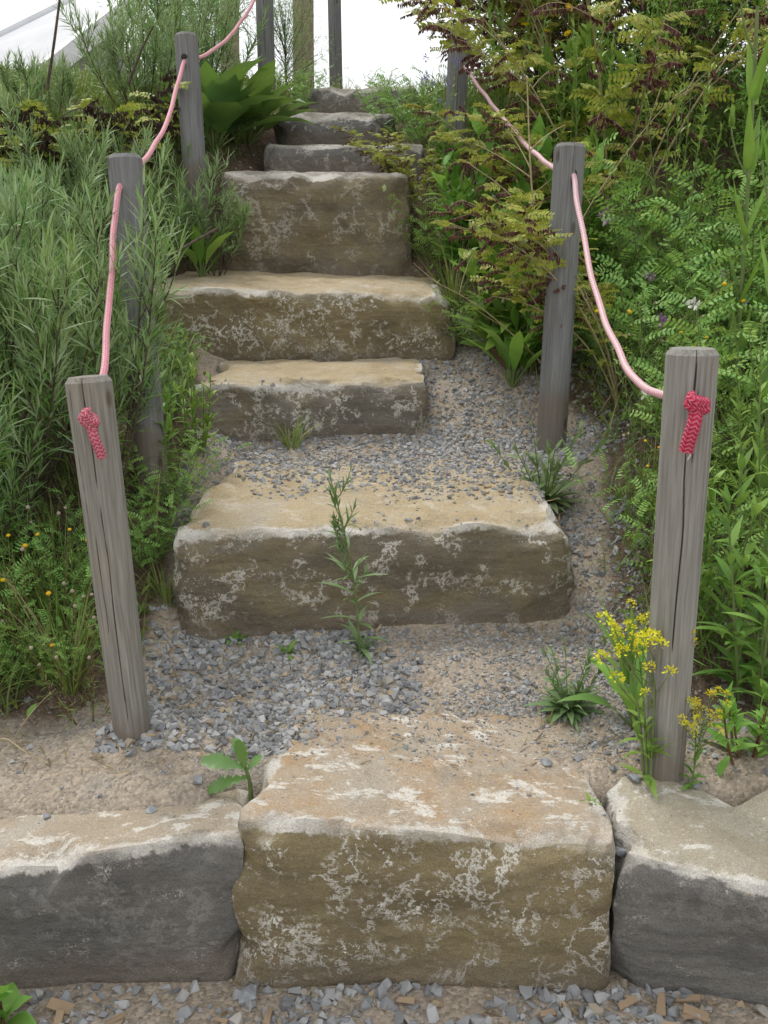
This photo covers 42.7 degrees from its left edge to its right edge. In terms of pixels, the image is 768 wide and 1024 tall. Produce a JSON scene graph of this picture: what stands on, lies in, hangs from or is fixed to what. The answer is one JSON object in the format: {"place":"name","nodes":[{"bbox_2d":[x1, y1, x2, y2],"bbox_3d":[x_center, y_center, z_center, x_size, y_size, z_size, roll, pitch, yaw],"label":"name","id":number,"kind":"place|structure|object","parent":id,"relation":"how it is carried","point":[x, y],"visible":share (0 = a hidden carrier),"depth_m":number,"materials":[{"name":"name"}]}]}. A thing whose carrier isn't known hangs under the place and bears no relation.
{"place":"outdoors","nodes":[
{"label":"outdoors","id":0,"kind":"place"},
{"bbox_2d":[0,82,767,1023],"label":"ground","id":1,"kind":"structure","parent":0,"point":[458,1004],"depth_m":2.53,"materials":[{"name":"beige soil"}]},
{"bbox_2d":[0,982,36,1023],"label":"leafy plant","id":2,"kind":"object","parent":1,"relation":"on","point":[11,1000],"visible":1,"depth_m":1.85,"materials":[{"name":"green plant"}]},
{"bbox_2d":[0,47,81,129],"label":"silvery shrub","id":3,"kind":"object","parent":1,"relation":"on","point":[68,79],"visible":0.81,"depth_m":4.94,"materials":[{"name":"green plant"}]},
{"bbox_2d":[0,327,82,559],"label":"silvery shrub","id":4,"kind":"object","parent":1,"relation":"on","point":[32,433],"visible":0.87,"depth_m":2.67,"materials":[{"name":"green plant"}]},
{"bbox_2d":[0,146,94,397],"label":"silvery shrub","id":5,"kind":"object","parent":1,"relation":"on","point":[56,218],"visible":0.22,"depth_m":3.42,"materials":[{"name":"green plant"}]},
{"bbox_2d":[0,494,94,630],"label":"yellow flower plant","id":6,"kind":"object","parent":1,"relation":"on","point":[58,513],"visible":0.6,"depth_m":2.63,"materials":[{"name":"green plant"}]},
{"bbox_2d":[0,536,94,676],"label":"straggling flower plant","id":7,"kind":"object","parent":1,"relation":"on","point":[48,593],"visible":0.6,"depth_m":2.46,"materials":[{"name":"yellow plant"}]},
{"bbox_2d":[0,588,100,688],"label":"vetch plant","id":8,"kind":"object","parent":1,"relation":"on","point":[80,648],"visible":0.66,"depth_m":2.45,"materials":[{"name":"green plant"}]},
{"bbox_2d":[0,161,111,432],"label":"silvery shrub","id":9,"kind":"object","parent":1,"relation":"on","point":[14,204],"visible":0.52,"depth_m":2.95,"materials":[{"name":"green plant"}]},
{"bbox_2d":[0,117,119,339],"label":"silvery shrub","id":10,"kind":"object","parent":1,"relation":"on","point":[91,179],"visible":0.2,"depth_m":3.55,"materials":[{"name":"green plant"}]},
{"bbox_2d":[0,496,131,618],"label":"vetch plant","id":11,"kind":"object","parent":1,"relation":"on","point":[80,538],"visible":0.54,"depth_m":2.65,"materials":[{"name":"green plant"}]},
{"bbox_2d":[29,595,109,729],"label":"straggling flower plant","id":12,"kind":"object","parent":1,"relation":"on","point":[92,681],"visible":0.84,"depth_m":2.34,"materials":[{"name":"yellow plant"}]},
{"bbox_2d":[0,98,140,213],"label":"seed pod shrub","id":13,"kind":"object","parent":1,"relation":"on","point":[42,117],"visible":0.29,"depth_m":4.16,"materials":[{"name":"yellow plant"}]},
{"bbox_2d":[0,0,149,81],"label":"tent","id":14,"kind":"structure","parent":1,"relation":"on","point":[33,32],"depth_m":8.34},
{"bbox_2d":[0,55,173,262],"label":"silvery shrub","id":15,"kind":"object","parent":1,"relation":"on","point":[72,156],"visible":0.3,"depth_m":4.03,"materials":[{"name":"green plant"}]},
{"bbox_2d":[0,572,177,696],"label":"grass tuft","id":16,"kind":"object","parent":1,"relation":"on","point":[69,681],"visible":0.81,"depth_m":2.43,"materials":[{"name":"green plant"}]},
{"bbox_2d":[0,133,188,485],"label":"silvery shrub","id":17,"kind":"object","parent":1,"relation":"on","point":[163,255],"visible":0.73,"depth_m":2.70,"materials":[{"name":"green plant"}]},
{"bbox_2d":[0,208,195,515],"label":"silvery shrub","id":18,"kind":"object","parent":1,"relation":"on","point":[83,355],"visible":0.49,"depth_m":2.73,"materials":[{"name":"green plant"}]},
{"bbox_2d":[0,68,204,230],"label":"seed pod shrub","id":19,"kind":"object","parent":1,"relation":"on","point":[125,113],"visible":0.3,"depth_m":4.30,"materials":[{"name":"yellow plant"}]},
{"bbox_2d":[65,375,150,740],"bbox_3d":[-0.605,0.221,2.232,0.190,1.059,0.099,14,21,41],"label":"wooden post","id":20,"kind":"object","parent":1,"relation":"on","point":[103,498],"visible":0.7,"depth_m":2.17,"materials":[{"name":"grey wood"}]},
{"bbox_2d":[0,788,248,988],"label":"edging stone","id":21,"kind":"object","parent":1,"relation":"on","point":[136,896],"visible":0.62,"depth_m":1.93,"materials":[{"name":"stone"}]},
{"bbox_2d":[37,471,216,568],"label":"vetch plant","id":22,"kind":"object","parent":1,"relation":"on","point":[170,528],"visible":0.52,"depth_m":2.82,"materials":[{"name":"green plant"}]},
{"bbox_2d":[53,0,218,122],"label":"silvery shrub","id":23,"kind":"object","parent":1,"relation":"on","point":[112,52],"visible":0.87,"depth_m":5.05,"materials":[{"name":"green plant"}]},
{"bbox_2d":[107,153,169,504],"bbox_3d":[-0.740,-0.515,2.983,0.101,1.088,0.207,-7,17,-24],"label":"wooden post","id":24,"kind":"object","parent":1,"relation":"on","point":[124,169],"visible":0.44,"depth_m":2.92,"materials":[{"name":"grey wood"}]},
{"bbox_2d":[59,120,235,284],"bbox_3d":[-1.018,-1.308,4.215,0.596,0.674,0.637,9,18,28],"label":"silvery shrub","id":25,"kind":"object","parent":1,"relation":"on","point":[182,207],"visible":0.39,"depth_m":4.18,"materials":[{"name":"green plant"}]},
{"bbox_2d":[120,422,250,507],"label":"vetch plant","id":26,"kind":"object","parent":1,"relation":"on","point":[188,479],"visible":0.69,"depth_m":3.00,"materials":[{"name":"green plant"}]},
{"bbox_2d":[174,31,209,229],"bbox_3d":[-0.845,-1.670,4.329,0.105,0.823,0.105,-2,10,0],"label":"wooden post","id":27,"kind":"object","parent":1,"relation":"on","point":[190,101],"visible":0.84,"depth_m":4.28,"materials":[{"name":"grey wood"}]},
{"bbox_2d":[171,352,223,457],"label":"leafy plant","id":28,"kind":"object","parent":1,"relation":"on","point":[207,418],"visible":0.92,"depth_m":3.21,"materials":[{"name":"green plant"}]},
{"bbox_2d":[130,0,269,81],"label":"silvery shrub","id":29,"kind":"object","parent":1,"relation":"on","point":[222,30],"visible":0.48,"depth_m":5.61,"materials":[{"name":"green plant"}]},
{"bbox_2d":[134,45,315,153],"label":"broad leaved plant","id":30,"kind":"object","parent":1,"relation":"on","point":[226,104],"visible":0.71,"depth_m":4.74,"materials":[{"name":"green plant"}]},
{"bbox_2d":[200,738,261,800],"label":"toothed leaf weed","id":31,"kind":"object","parent":1,"relation":"on","point":[217,761],"visible":0.97,"depth_m":2.08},
{"bbox_2d":[200,60,317,145],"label":"broad leaved plant","id":32,"kind":"object","parent":1,"relation":"on","point":[269,106],"visible":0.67,"depth_m":5.06,"materials":[{"name":"green plant"}]},
{"bbox_2d":[256,0,275,89],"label":"wooden post","id":33,"kind":"object","parent":1,"relation":"on","point":[266,48],"visible":0.43,"depth_m":5.83,"materials":[{"name":"grey wood"}]},
{"bbox_2d":[78,0,254,459],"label":"rope","id":34,"kind":"object","parent":33,"relation":"attached to","point":[89,420],"visible":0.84,"depth_m":2.60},
{"bbox_2d":[238,0,340,91],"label":"narrow leaved bush","id":35,"kind":"object","parent":1,"relation":"on","point":[285,32],"visible":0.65,"depth_m":6.91,"materials":[{"name":"green plant"}]},
{"bbox_2d":[293,0,313,95],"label":"wooden pole","id":36,"kind":"object","parent":1,"relation":"on","point":[306,58],"visible":0.37,"depth_m":7.83,"materials":[{"name":"brown wood"}]},
{"bbox_2d":[153,270,458,361],"bbox_3d":[-0.311,-0.814,4.340,1.272,0.484,0.783,0,16,0],"label":"stone step","id":37,"kind":"object","parent":1,"relation":"on","point":[265,316],"visible":0.55,"depth_m":3.98,"materials":[{"name":"stone"}]},
{"bbox_2d":[169,223,242,276],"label":"broad leaved plant","id":38,"kind":"object","parent":37,"relation":"on","point":[198,253],"visible":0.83,"depth_m":4.23,"materials":[{"name":"green plant"}]},
{"bbox_2d":[166,179,254,275],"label":"silvery shrub","id":39,"kind":"object","parent":37,"relation":"on","point":[240,218],"visible":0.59,"depth_m":4.29,"materials":[{"name":"green plant"}]},
{"bbox_2d":[190,357,428,441],"bbox_3d":[-0.262,-0.372,3.807,0.870,0.391,0.605,0,16,0],"label":"stone step","id":40,"kind":"object","parent":1,"relation":"on","point":[361,402],"visible":0.61,"depth_m":3.56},
{"bbox_2d":[219,170,412,276],"bbox_3d":[-0.309,-1.337,4.786,0.926,0.610,0.564,0,16,0],"label":"stone step","id":41,"kind":"object","parent":1,"relation":"on","point":[337,223],"visible":0.7,"depth_m":4.53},
{"bbox_2d":[273,112,394,144],"bbox_3d":[-0.277,-2.133,5.694,0.685,0.312,0.590,0,16,0],"label":"stone step","id":42,"kind":"object","parent":1,"relation":"on","point":[321,131],"visible":0.43,"depth_m":5.42,"materials":[{"name":"stone"}]},
{"bbox_2d":[328,0,342,88],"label":"wooden post","id":43,"kind":"object","parent":1,"relation":"on","point":[334,19],"visible":0.69,"depth_m":7.30,"materials":[{"name":"grey wood"}]},
{"bbox_2d":[263,144,423,175],"bbox_3d":[-0.202,-1.788,5.178,0.823,0.268,0.527,0,16,0],"label":"stone step","id":44,"kind":"object","parent":1,"relation":"on","point":[321,158],"visible":0.4,"depth_m":4.93,"materials":[{"name":"stone"}]},
{"bbox_2d":[318,464,390,664],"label":"upright weed","id":45,"kind":"object","parent":1,"relation":"on","point":[357,638],"visible":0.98,"depth_m":2.62,"materials":[{"name":"green plant"}]},
{"bbox_2d":[308,86,417,120],"bbox_3d":[-0.126,-2.531,6.272,0.692,0.297,0.647,0,16,0],"label":"stone step","id":46,"kind":"object","parent":1,"relation":"on","point":[332,100],"visible":0.31,"depth_m":5.97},
{"bbox_2d":[172,453,574,639],"bbox_3d":[-0.021,0.135,3.074,1.150,0.499,0.760,0,16,0],"label":"stone step","id":47,"kind":"object","parent":1,"relation":"on","point":[495,562],"visible":0.79,"depth_m":2.76,"materials":[{"name":"stone"}]},
{"bbox_2d":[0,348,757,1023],"bbox_3d":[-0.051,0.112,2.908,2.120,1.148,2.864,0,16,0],"label":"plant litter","id":48,"kind":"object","parent":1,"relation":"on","point":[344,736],"visible":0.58,"depth_m":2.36,"materials":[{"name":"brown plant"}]},
{"bbox_2d":[0,47,767,714],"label":"grass","id":49,"kind":"structure","parent":1,"relation":"on","point":[244,83],"depth_m":3.65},
{"bbox_2d":[0,62,767,715],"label":"undergrowth","id":50,"kind":"object","parent":1,"relation":"on","point":[618,496],"visible":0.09,"depth_m":3.67,"materials":[{"name":"green plant"}]},
{"bbox_2d":[347,68,432,124],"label":"vetch plant","id":51,"kind":"object","parent":1,"relation":"on","point":[405,100],"visible":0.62,"depth_m":5.63,"materials":[{"name":"green plant"}]},
{"bbox_2d":[330,125,450,223],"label":"seed pod shrub","id":52,"kind":"object","parent":1,"relation":"on","point":[381,156],"visible":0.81,"depth_m":4.60,"materials":[{"name":"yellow plant"}]},
{"bbox_2d":[232,708,614,992],"bbox_3d":[0.100,0.759,2.205,0.809,0.499,0.599,0,16,0],"label":"stone step","id":53,"kind":"object","parent":1,"relation":"on","point":[379,872],"visible":0.86,"depth_m":1.94,"materials":[{"name":"stone"}]},
{"bbox_2d":[362,64,500,146],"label":"vetch plant","id":54,"kind":"object","parent":1,"relation":"on","point":[409,116],"visible":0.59,"depth_m":5.18,"materials":[{"name":"green plant"}]},
{"bbox_2d":[382,181,486,260],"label":"vetch plant","id":55,"kind":"object","parent":1,"relation":"on","point":[418,232],"visible":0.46,"depth_m":4.50,"materials":[{"name":"green plant"}]},
{"bbox_2d":[406,280,507,346],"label":"vetch plant","id":56,"kind":"object","parent":1,"relation":"on","point":[460,322],"visible":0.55,"depth_m":4.02,"materials":[{"name":"green plant"}]},
{"bbox_2d":[445,25,469,171],"bbox_3d":[0.356,-1.863,4.897,0.105,1.032,0.105,1,12,0],"label":"wooden post","id":57,"kind":"object","parent":1,"relation":"on","point":[461,80],"visible":0.26,"depth_m":4.81,"materials":[{"name":"grey wood"}]},
{"bbox_2d":[463,65,710,459],"bbox_3d":[0.552,-1.155,3.365,0.154,1.241,3.394,-1,16,-3],"label":"rope","id":58,"kind":"object","parent":57,"relation":"attached to","point":[697,407],"visible":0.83,"depth_m":2.46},
{"bbox_2d":[424,130,497,281],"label":"leafy plant","id":59,"kind":"object","parent":1,"relation":"on","point":[464,190],"visible":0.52,"depth_m":4.29,"materials":[{"name":"green plant"}]},
{"bbox_2d":[445,217,544,357],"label":"leafy plant","id":60,"kind":"object","parent":1,"relation":"on","point":[495,308],"visible":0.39,"depth_m":3.89,"materials":[{"name":"green plant"}]},
{"bbox_2d":[460,320,541,387],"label":"broad leaved plant","id":61,"kind":"object","parent":1,"relation":"on","point":[510,350],"visible":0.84,"depth_m":3.76,"materials":[{"name":"green plant"}]},
{"bbox_2d":[442,0,565,89],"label":"seed pod shrub","id":62,"kind":"object","parent":1,"relation":"on","point":[517,6],"visible":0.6,"depth_m":5.05,"materials":[{"name":"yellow plant"}]},
{"bbox_2d":[400,0,608,120],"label":"seed pod shrub","id":63,"kind":"object","parent":1,"relation":"on","point":[415,11],"visible":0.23,"depth_m":5.31,"materials":[{"name":"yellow plant"}]},
{"bbox_2d":[454,108,558,271],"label":"leafy plant","id":64,"kind":"object","parent":1,"relation":"on","point":[547,147],"visible":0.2,"depth_m":4.20,"materials":[{"name":"green plant"}]},
{"bbox_2d":[469,0,557,152],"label":"leafy plant","id":65,"kind":"object","parent":1,"relation":"on","point":[501,101],"visible":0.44,"depth_m":4.87,"materials":[{"name":"green plant"}]},
{"bbox_2d":[403,102,631,243],"bbox_3d":[0.530,-1.402,4.357,0.892,0.801,1.260,0,16,0],"label":"seed pod shrub","id":66,"kind":"object","parent":1,"relation":"on","point":[494,168],"visible":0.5,"depth_m":4.05,"materials":[{"name":"green plant"}]},
{"bbox_2d":[497,236,545,373],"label":"leafy plant","id":67,"kind":"object","parent":1,"relation":"on","point":[515,319],"visible":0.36,"depth_m":3.80,"materials":[{"name":"green plant"}]},
{"bbox_2d":[429,159,627,409],"bbox_3d":[0.531,-0.835,3.612,0.699,0.874,1.110,2,16,6],"label":"seed pod shrub","id":68,"kind":"object","parent":1,"relation":"on","point":[533,221],"visible":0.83,"depth_m":3.35,"materials":[{"name":"green plant"}]},
{"bbox_2d":[482,419,617,513],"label":"rosette weed","id":69,"kind":"object","parent":1,"relation":"on","point":[546,485],"visible":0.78,"depth_m":3.10,"materials":[{"name":"green plant"}]},
{"bbox_2d":[507,0,608,156],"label":"leafy plant","id":70,"kind":"object","parent":1,"relation":"on","point":[567,32],"visible":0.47,"depth_m":4.52,"materials":[{"name":"green plant"}]},
{"bbox_2d":[536,142,585,453],"bbox_3d":[0.604,-0.686,3.385,0.105,1.107,0.183,6,17,20],"label":"wooden post","id":71,"kind":"object","parent":1,"relation":"on","point":[559,307],"visible":0.83,"depth_m":3.34,"materials":[{"name":"grey wood"}]},
{"bbox_2d":[521,636,604,732],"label":"rosette weed","id":72,"kind":"object","parent":1,"relation":"on","point":[562,708],"visible":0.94,"depth_m":2.43,"materials":[{"name":"green plant"}]},
{"bbox_2d":[378,0,767,251],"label":"seed pod shrub","id":73,"kind":"object","parent":1,"relation":"on","point":[501,68],"visible":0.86,"depth_m":4.18,"materials":[{"name":"green plant"}]},
{"bbox_2d":[522,16,636,166],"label":"leafy plant","id":74,"kind":"object","parent":1,"relation":"on","point":[547,57],"visible":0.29,"depth_m":4.67,"materials":[{"name":"green plant"}]},
{"bbox_2d":[535,124,626,297],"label":"leafy plant","id":75,"kind":"object","parent":1,"relation":"on","point":[594,212],"visible":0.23,"depth_m":4.12,"materials":[{"name":"green plant"}]},
{"bbox_2d":[494,0,673,84],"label":"seed pod shrub","id":76,"kind":"object","parent":1,"relation":"on","point":[578,16],"visible":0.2,"depth_m":5.28,"materials":[{"name":"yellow plant"}]},
{"bbox_2d":[525,265,691,360],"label":"vetch plant","id":77,"kind":"object","parent":1,"relation":"on","point":[589,343],"visible":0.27,"depth_m":3.77,"materials":[{"name":"green plant"}]},
{"bbox_2d":[552,10,667,233],"bbox_3d":[0.986,-1.724,4.476,0.512,1.036,0.332,-5,17,-19],"label":"leafy plant","id":78,"kind":"object","parent":1,"relation":"on","point":[575,45],"visible":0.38,"depth_m":4.42,"materials":[{"name":"green plant"}]},
{"bbox_2d":[482,0,767,104],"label":"dense bush","id":79,"kind":"object","parent":1,"relation":"on","point":[638,7],"visible":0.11,"depth_m":5.60,"materials":[{"name":"green plant"}]},
{"bbox_2d":[556,648,694,728],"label":"broad leaved plant","id":80,"kind":"object","parent":1,"relation":"on","point":[627,701],"visible":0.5,"depth_m":2.34,"materials":[{"name":"green plant"}]},
{"bbox_2d":[602,153,658,331],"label":"leafy plant","id":81,"kind":"object","parent":1,"relation":"on","point":[610,255],"visible":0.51,"depth_m":3.92,"materials":[{"name":"green plant"}]},
{"bbox_2d":[496,132,767,321],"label":"vetch plant","id":82,"kind":"object","parent":1,"relation":"on","point":[690,208],"visible":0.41,"depth_m":3.86,"materials":[{"name":"green plant"}]},
{"bbox_2d":[593,598,696,798],"bbox_3d":[0.552,0.396,2.106,0.215,0.401,0.189,4,16,15],"label":"mustard plant","id":83,"kind":"object","parent":1,"relation":"on","point":[648,747],"visible":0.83,"depth_m":2.10,"materials":[{"name":"yellow plant"}]},
{"bbox_2d":[584,585,708,683],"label":"grass tuft","id":84,"kind":"object","parent":1,"relation":"on","point":[625,671],"visible":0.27,"depth_m":2.49,"materials":[{"name":"green plant"}]},
{"bbox_2d":[542,254,759,381],"bbox_3d":[0.995,-0.745,3.735,0.827,0.468,0.860,-12,20,-36],"label":"vetch plant","id":85,"kind":"object","parent":1,"relation":"on","point":[643,285],"visible":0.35,"depth_m":3.62,"materials":[{"name":"green plant"}]},
{"bbox_2d":[561,433,767,597],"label":"vetch plant","id":86,"kind":"object","parent":1,"relation":"on","point":[712,531],"visible":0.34,"depth_m":2.74,"materials":[{"name":"green plant"}]},
{"bbox_2d":[618,57,724,272],"bbox_3d":[1.214,-1.411,4.157,0.458,0.927,0.297,-2,16,-8],"label":"leafy plant","id":87,"kind":"object","parent":1,"relation":"on","point":[700,127],"visible":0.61,"depth_m":4.13,"materials":[{"name":"green plant"}]},
{"bbox_2d":[587,0,766,160],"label":"dense bush","id":88,"kind":"object","parent":1,"relation":"on","point":[690,30],"visible":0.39,"depth_m":4.73,"materials":[{"name":"green plant"}]},
{"bbox_2d":[588,157,767,344],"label":"vetch plant","id":89,"kind":"object","parent":1,"relation":"on","point":[724,214],"visible":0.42,"depth_m":3.80,"materials":[{"name":"green plant"}]},
{"bbox_2d":[640,347,719,781],"bbox_3d":[0.616,0.210,2.088,0.104,1.109,0.104,0,14,0],"label":"wooden post","id":90,"kind":"object","parent":1,"relation":"on","point":[682,492],"visible":0.83,"depth_m":2.02,"materials":[{"name":"grey wood"}]},
{"bbox_2d":[600,222,767,419],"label":"vetch plant","id":91,"kind":"object","parent":1,"relation":"on","point":[716,310],"visible":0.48,"depth_m":3.33,"materials":[{"name":"green plant"}]},
{"bbox_2d":[605,772,767,1006],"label":"edging stone","id":92,"kind":"object","parent":1,"relation":"on","point":[684,912],"visible":0.71,"depth_m":1.93,"materials":[{"name":"stone"}]},
{"bbox_2d":[609,324,764,495],"bbox_3d":[1.143,-0.307,2.981,0.946,0.514,0.910,2,16,8],"label":"vetch plant","id":93,"kind":"object","parent":1,"relation":"on","point":[649,399],"visible":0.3,"depth_m":2.97,"materials":[{"name":"green plant"}]},
{"bbox_2d":[625,282,767,488],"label":"vetch plant","id":94,"kind":"object","parent":1,"relation":"on","point":[752,386],"visible":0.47,"depth_m":3.00,"materials":[{"name":"green plant"}]},
{"bbox_2d":[625,168,767,347],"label":"vetch plant","id":95,"kind":"object","parent":1,"relation":"on","point":[749,259],"visible":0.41,"depth_m":3.61,"materials":[{"name":"green plant"}]},
{"bbox_2d":[677,685,730,790],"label":"mustard plant","id":96,"kind":"object","parent":1,"relation":"on","point":[696,757],"visible":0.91,"depth_m":2.10,"materials":[{"name":"yellow plant"}]},
{"bbox_2d":[646,432,767,653],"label":"leafy plant","id":97,"kind":"object","parent":1,"relation":"on","point":[708,585],"visible":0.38,"depth_m":2.53,"materials":[{"name":"green plant"}]},
{"bbox_2d":[692,483,767,710],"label":"leafy plant","id":98,"kind":"object","parent":1,"relation":"on","point":[753,671],"visible":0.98,"depth_m":2.41,"materials":[{"name":"green plant"}]},
{"bbox_2d":[703,681,767,776],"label":"leafy plant","id":99,"kind":"object","parent":1,"relation":"on","point":[758,734],"visible":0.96,"depth_m":2.17,"materials":[{"name":"green plant"}]},
{"bbox_2d":[710,0,767,201],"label":"dense bush","id":100,"kind":"object","parent":1,"relation":"on","point":[745,104],"visible":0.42,"depth_m":4.49,"materials":[{"name":"green plant"}]},
{"bbox_2d":[718,308,767,617],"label":"leafy plant","id":101,"kind":"object","parent":1,"relation":"on","point":[758,466],"visible":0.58,"depth_m":2.65,"materials":[{"name":"green plant"}]},
{"bbox_2d":[727,0,767,415],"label":"tall clasping plant","id":102,"kind":"object","parent":1,"relation":"on","point":[754,79],"visible":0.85,"depth_m":3.20,"materials":[{"name":"green plant"}]},
{"bbox_2d":[754,118,767,565],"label":"tall clasping plant","id":103,"kind":"object","parent":1,"relation":"on","point":[763,151],"visible":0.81,"depth_m":2.75,"materials":[{"name":"green plant"}]},
{"bbox_2d":[0,108,767,1023],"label":"gravel","id":104,"kind":"structure","parent":0,"point":[342,654],"depth_m":2.57,"materials":[{"name":"gravel"}]},
{"bbox_2d":[0,0,767,96],"label":"sky","id":105,"kind":"structure","parent":0,"point":[374,36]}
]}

